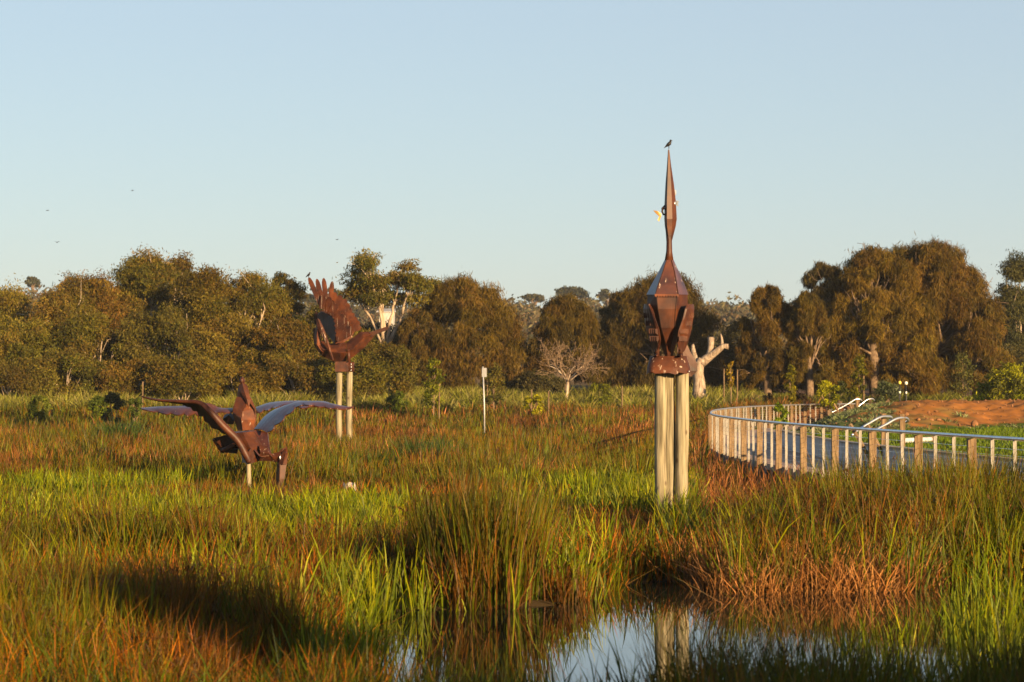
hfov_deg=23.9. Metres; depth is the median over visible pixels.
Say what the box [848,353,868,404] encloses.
sapling
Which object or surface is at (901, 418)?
step handrail
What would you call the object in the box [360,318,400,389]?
bush
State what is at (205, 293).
eucalypt
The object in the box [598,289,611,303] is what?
hill tree
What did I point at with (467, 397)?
tussock grass
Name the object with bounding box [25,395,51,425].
shrub
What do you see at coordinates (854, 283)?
she oak
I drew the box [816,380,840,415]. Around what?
shrub
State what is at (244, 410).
pelican sculpture
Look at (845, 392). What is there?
bush
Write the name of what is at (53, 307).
eucalypt
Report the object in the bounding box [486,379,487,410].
stake
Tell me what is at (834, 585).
dry straw
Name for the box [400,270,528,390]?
she oak
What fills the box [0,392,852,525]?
red rushes
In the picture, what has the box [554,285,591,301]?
hill tree
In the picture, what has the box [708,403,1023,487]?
fence
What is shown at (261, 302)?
eucalypt
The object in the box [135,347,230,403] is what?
bush
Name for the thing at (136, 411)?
shrub
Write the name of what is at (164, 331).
eucalypt
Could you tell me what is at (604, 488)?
reeds
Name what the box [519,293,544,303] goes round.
hill tree
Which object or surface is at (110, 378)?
bush
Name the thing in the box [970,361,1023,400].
shrub
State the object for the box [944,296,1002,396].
she oak
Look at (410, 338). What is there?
she oak
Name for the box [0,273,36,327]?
eucalypt
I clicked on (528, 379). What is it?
bush
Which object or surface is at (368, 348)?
eucalypt
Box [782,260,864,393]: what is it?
she oak
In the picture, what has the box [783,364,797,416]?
sapling
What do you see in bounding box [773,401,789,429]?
shrub
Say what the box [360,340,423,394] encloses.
bush
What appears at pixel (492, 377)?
sapling
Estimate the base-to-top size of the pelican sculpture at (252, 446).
2.931 m
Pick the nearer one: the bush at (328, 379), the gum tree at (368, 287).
the bush at (328, 379)
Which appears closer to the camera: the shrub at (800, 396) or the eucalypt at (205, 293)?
the shrub at (800, 396)
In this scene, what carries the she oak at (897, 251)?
on the ground at (643, 578)
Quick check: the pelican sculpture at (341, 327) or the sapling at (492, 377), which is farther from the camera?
the sapling at (492, 377)
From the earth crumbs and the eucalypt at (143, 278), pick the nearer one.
the earth crumbs
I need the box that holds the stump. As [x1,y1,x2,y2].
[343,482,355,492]
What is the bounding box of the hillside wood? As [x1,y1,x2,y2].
[15,280,989,377]
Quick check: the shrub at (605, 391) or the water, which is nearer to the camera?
the water
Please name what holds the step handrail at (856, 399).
on the ground at (643, 578)
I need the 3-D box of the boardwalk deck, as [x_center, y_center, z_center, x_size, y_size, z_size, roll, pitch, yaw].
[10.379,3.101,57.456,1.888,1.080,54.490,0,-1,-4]
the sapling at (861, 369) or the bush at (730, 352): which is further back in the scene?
the bush at (730, 352)
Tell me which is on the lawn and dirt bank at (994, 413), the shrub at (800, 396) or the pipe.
the pipe
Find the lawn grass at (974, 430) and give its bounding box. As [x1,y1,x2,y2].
[807,424,1023,458]
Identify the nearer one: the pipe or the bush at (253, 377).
the pipe
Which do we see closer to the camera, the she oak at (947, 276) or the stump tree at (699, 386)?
the stump tree at (699, 386)
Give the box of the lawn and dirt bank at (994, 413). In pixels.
[815,399,1023,458]
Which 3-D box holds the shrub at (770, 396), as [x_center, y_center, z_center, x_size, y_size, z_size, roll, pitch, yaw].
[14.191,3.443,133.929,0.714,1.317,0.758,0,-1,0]
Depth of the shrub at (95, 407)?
123.74 m
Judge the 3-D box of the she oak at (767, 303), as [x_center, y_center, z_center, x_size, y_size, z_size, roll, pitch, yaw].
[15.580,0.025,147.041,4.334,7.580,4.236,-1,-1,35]
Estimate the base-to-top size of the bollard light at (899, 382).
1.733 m
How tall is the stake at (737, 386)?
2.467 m
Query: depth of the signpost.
111.95 m
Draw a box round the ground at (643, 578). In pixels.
[1,330,1023,677]
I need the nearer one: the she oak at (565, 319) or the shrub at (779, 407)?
the shrub at (779, 407)
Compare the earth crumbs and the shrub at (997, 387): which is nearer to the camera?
the earth crumbs
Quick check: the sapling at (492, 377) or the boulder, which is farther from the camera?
the sapling at (492, 377)
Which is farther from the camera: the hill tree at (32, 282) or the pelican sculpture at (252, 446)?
the hill tree at (32, 282)
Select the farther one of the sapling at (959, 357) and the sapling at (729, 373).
the sapling at (959, 357)
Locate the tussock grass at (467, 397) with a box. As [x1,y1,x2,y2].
[0,381,1009,419]
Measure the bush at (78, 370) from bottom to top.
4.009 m
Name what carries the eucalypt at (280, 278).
on the ground at (643, 578)
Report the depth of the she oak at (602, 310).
157.77 m
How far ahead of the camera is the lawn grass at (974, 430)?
71.71 m
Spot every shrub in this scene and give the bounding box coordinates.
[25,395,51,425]
[85,395,112,423]
[100,391,127,429]
[126,398,143,424]
[384,390,410,415]
[522,393,544,424]
[587,383,612,406]
[762,392,773,402]
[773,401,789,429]
[795,392,807,411]
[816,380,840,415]
[830,380,848,407]
[871,379,903,402]
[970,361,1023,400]
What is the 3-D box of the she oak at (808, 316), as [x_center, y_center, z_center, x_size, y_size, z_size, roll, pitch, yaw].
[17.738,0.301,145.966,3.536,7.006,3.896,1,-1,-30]
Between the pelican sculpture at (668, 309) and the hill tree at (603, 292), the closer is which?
the pelican sculpture at (668, 309)
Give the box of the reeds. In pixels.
[0,459,1023,681]
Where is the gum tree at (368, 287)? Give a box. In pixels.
[332,247,449,389]
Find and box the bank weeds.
[788,401,1023,433]
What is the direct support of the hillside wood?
on the ground at (643, 578)
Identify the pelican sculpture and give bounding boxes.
[141,377,328,430]
[141,396,353,485]
[308,277,387,441]
[643,150,696,511]
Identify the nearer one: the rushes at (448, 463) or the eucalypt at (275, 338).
the rushes at (448, 463)
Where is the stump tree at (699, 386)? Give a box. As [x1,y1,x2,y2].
[691,334,728,398]
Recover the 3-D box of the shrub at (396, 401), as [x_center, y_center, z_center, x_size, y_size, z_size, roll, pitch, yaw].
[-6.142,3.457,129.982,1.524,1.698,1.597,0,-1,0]
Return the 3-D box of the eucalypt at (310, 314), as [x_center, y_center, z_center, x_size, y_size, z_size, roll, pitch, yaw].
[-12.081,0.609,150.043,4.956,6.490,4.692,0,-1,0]
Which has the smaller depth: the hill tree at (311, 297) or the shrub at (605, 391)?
the shrub at (605, 391)
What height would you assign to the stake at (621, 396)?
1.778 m
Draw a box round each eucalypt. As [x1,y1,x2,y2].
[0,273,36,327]
[0,311,74,388]
[15,284,109,349]
[45,267,139,335]
[46,305,148,382]
[107,242,187,385]
[111,299,209,389]
[159,262,256,332]
[160,250,196,308]
[188,306,264,392]
[222,266,308,328]
[242,313,331,395]
[259,270,310,323]
[287,300,333,359]
[312,325,390,374]
[991,247,1023,355]
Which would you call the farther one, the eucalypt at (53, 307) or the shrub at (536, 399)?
the eucalypt at (53, 307)
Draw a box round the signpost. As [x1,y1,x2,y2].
[482,367,486,435]
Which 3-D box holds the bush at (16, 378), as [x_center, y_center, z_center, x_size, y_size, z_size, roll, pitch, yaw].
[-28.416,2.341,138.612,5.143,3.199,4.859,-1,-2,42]
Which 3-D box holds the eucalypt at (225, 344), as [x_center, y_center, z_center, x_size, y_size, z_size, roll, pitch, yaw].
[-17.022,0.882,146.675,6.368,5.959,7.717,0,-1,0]
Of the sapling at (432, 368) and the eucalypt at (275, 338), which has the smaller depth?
the sapling at (432, 368)
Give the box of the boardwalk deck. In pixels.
[782,430,1023,483]
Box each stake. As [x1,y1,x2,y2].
[438,384,439,416]
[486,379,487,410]
[621,386,622,407]
[723,369,724,403]
[736,369,737,398]
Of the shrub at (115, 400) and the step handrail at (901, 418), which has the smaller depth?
the step handrail at (901, 418)
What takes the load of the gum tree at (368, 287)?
on the ground at (643, 578)
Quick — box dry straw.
[0,471,1023,681]
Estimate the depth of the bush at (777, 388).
156.95 m
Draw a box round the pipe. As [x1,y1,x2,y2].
[905,436,933,442]
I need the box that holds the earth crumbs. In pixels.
[830,399,1023,429]
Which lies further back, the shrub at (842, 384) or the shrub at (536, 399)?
the shrub at (842, 384)
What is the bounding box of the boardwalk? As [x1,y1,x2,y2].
[725,426,1021,487]
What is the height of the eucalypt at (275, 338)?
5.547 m
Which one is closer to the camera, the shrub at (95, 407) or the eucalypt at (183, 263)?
the shrub at (95, 407)
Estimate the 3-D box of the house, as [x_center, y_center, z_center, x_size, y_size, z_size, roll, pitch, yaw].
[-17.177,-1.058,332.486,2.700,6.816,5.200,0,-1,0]
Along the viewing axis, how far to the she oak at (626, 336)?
151.29 m
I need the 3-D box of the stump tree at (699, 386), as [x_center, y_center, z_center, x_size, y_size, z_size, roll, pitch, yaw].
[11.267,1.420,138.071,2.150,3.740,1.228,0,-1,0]
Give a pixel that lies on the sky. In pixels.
(518, 145)
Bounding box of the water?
[240,459,1023,681]
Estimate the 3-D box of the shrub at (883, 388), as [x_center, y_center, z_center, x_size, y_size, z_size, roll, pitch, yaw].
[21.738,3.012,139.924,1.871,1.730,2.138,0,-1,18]
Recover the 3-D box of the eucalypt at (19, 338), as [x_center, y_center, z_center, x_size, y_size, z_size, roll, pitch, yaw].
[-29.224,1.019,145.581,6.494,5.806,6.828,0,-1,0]
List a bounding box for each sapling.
[421,357,446,414]
[478,362,508,409]
[726,361,734,403]
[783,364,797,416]
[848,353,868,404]
[948,350,976,399]
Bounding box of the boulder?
[971,420,977,425]
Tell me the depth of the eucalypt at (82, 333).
145.16 m
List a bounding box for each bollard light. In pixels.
[898,381,900,400]
[905,381,907,400]
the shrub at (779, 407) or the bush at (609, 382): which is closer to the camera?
the shrub at (779, 407)
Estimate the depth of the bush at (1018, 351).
159.25 m
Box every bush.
[0,355,54,398]
[31,342,103,399]
[86,356,160,398]
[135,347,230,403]
[205,359,281,400]
[258,348,333,398]
[306,351,395,401]
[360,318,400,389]
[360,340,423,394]
[496,369,520,390]
[510,368,566,395]
[597,363,651,389]
[714,317,762,392]
[725,354,787,394]
[805,381,858,396]
[998,342,1023,394]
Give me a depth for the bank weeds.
92.49 m
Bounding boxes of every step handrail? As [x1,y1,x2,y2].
[830,397,874,412]
[849,414,908,457]
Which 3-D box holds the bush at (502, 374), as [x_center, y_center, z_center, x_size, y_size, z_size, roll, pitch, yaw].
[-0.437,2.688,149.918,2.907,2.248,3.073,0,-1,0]
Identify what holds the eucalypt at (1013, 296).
on the ground at (643, 578)
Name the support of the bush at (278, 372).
on the ground at (643, 578)
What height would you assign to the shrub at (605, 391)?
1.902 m
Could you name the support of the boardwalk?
on the ground at (643, 578)
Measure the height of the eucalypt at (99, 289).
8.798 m
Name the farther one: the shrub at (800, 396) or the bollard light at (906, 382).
the shrub at (800, 396)
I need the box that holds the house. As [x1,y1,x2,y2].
[376,309,395,325]
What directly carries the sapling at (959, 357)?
on the ground at (643, 578)
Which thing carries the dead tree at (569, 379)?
on the ground at (643, 578)
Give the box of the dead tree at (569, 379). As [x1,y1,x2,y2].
[535,338,609,396]
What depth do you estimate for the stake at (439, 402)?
125.93 m
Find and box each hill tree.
[24,276,40,293]
[301,286,316,308]
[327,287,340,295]
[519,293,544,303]
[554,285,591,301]
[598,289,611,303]
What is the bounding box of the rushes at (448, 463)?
[0,397,1023,681]
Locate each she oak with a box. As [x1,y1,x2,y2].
[390,308,445,389]
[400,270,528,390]
[520,291,608,392]
[589,289,644,386]
[590,264,728,390]
[734,279,802,393]
[780,288,837,396]
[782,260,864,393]
[812,242,946,398]
[845,240,967,394]
[862,231,1022,396]
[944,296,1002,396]
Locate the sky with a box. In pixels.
[0,0,1023,308]
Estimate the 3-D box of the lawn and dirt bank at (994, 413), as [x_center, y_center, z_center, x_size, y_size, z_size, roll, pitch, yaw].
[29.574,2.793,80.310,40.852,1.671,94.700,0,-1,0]

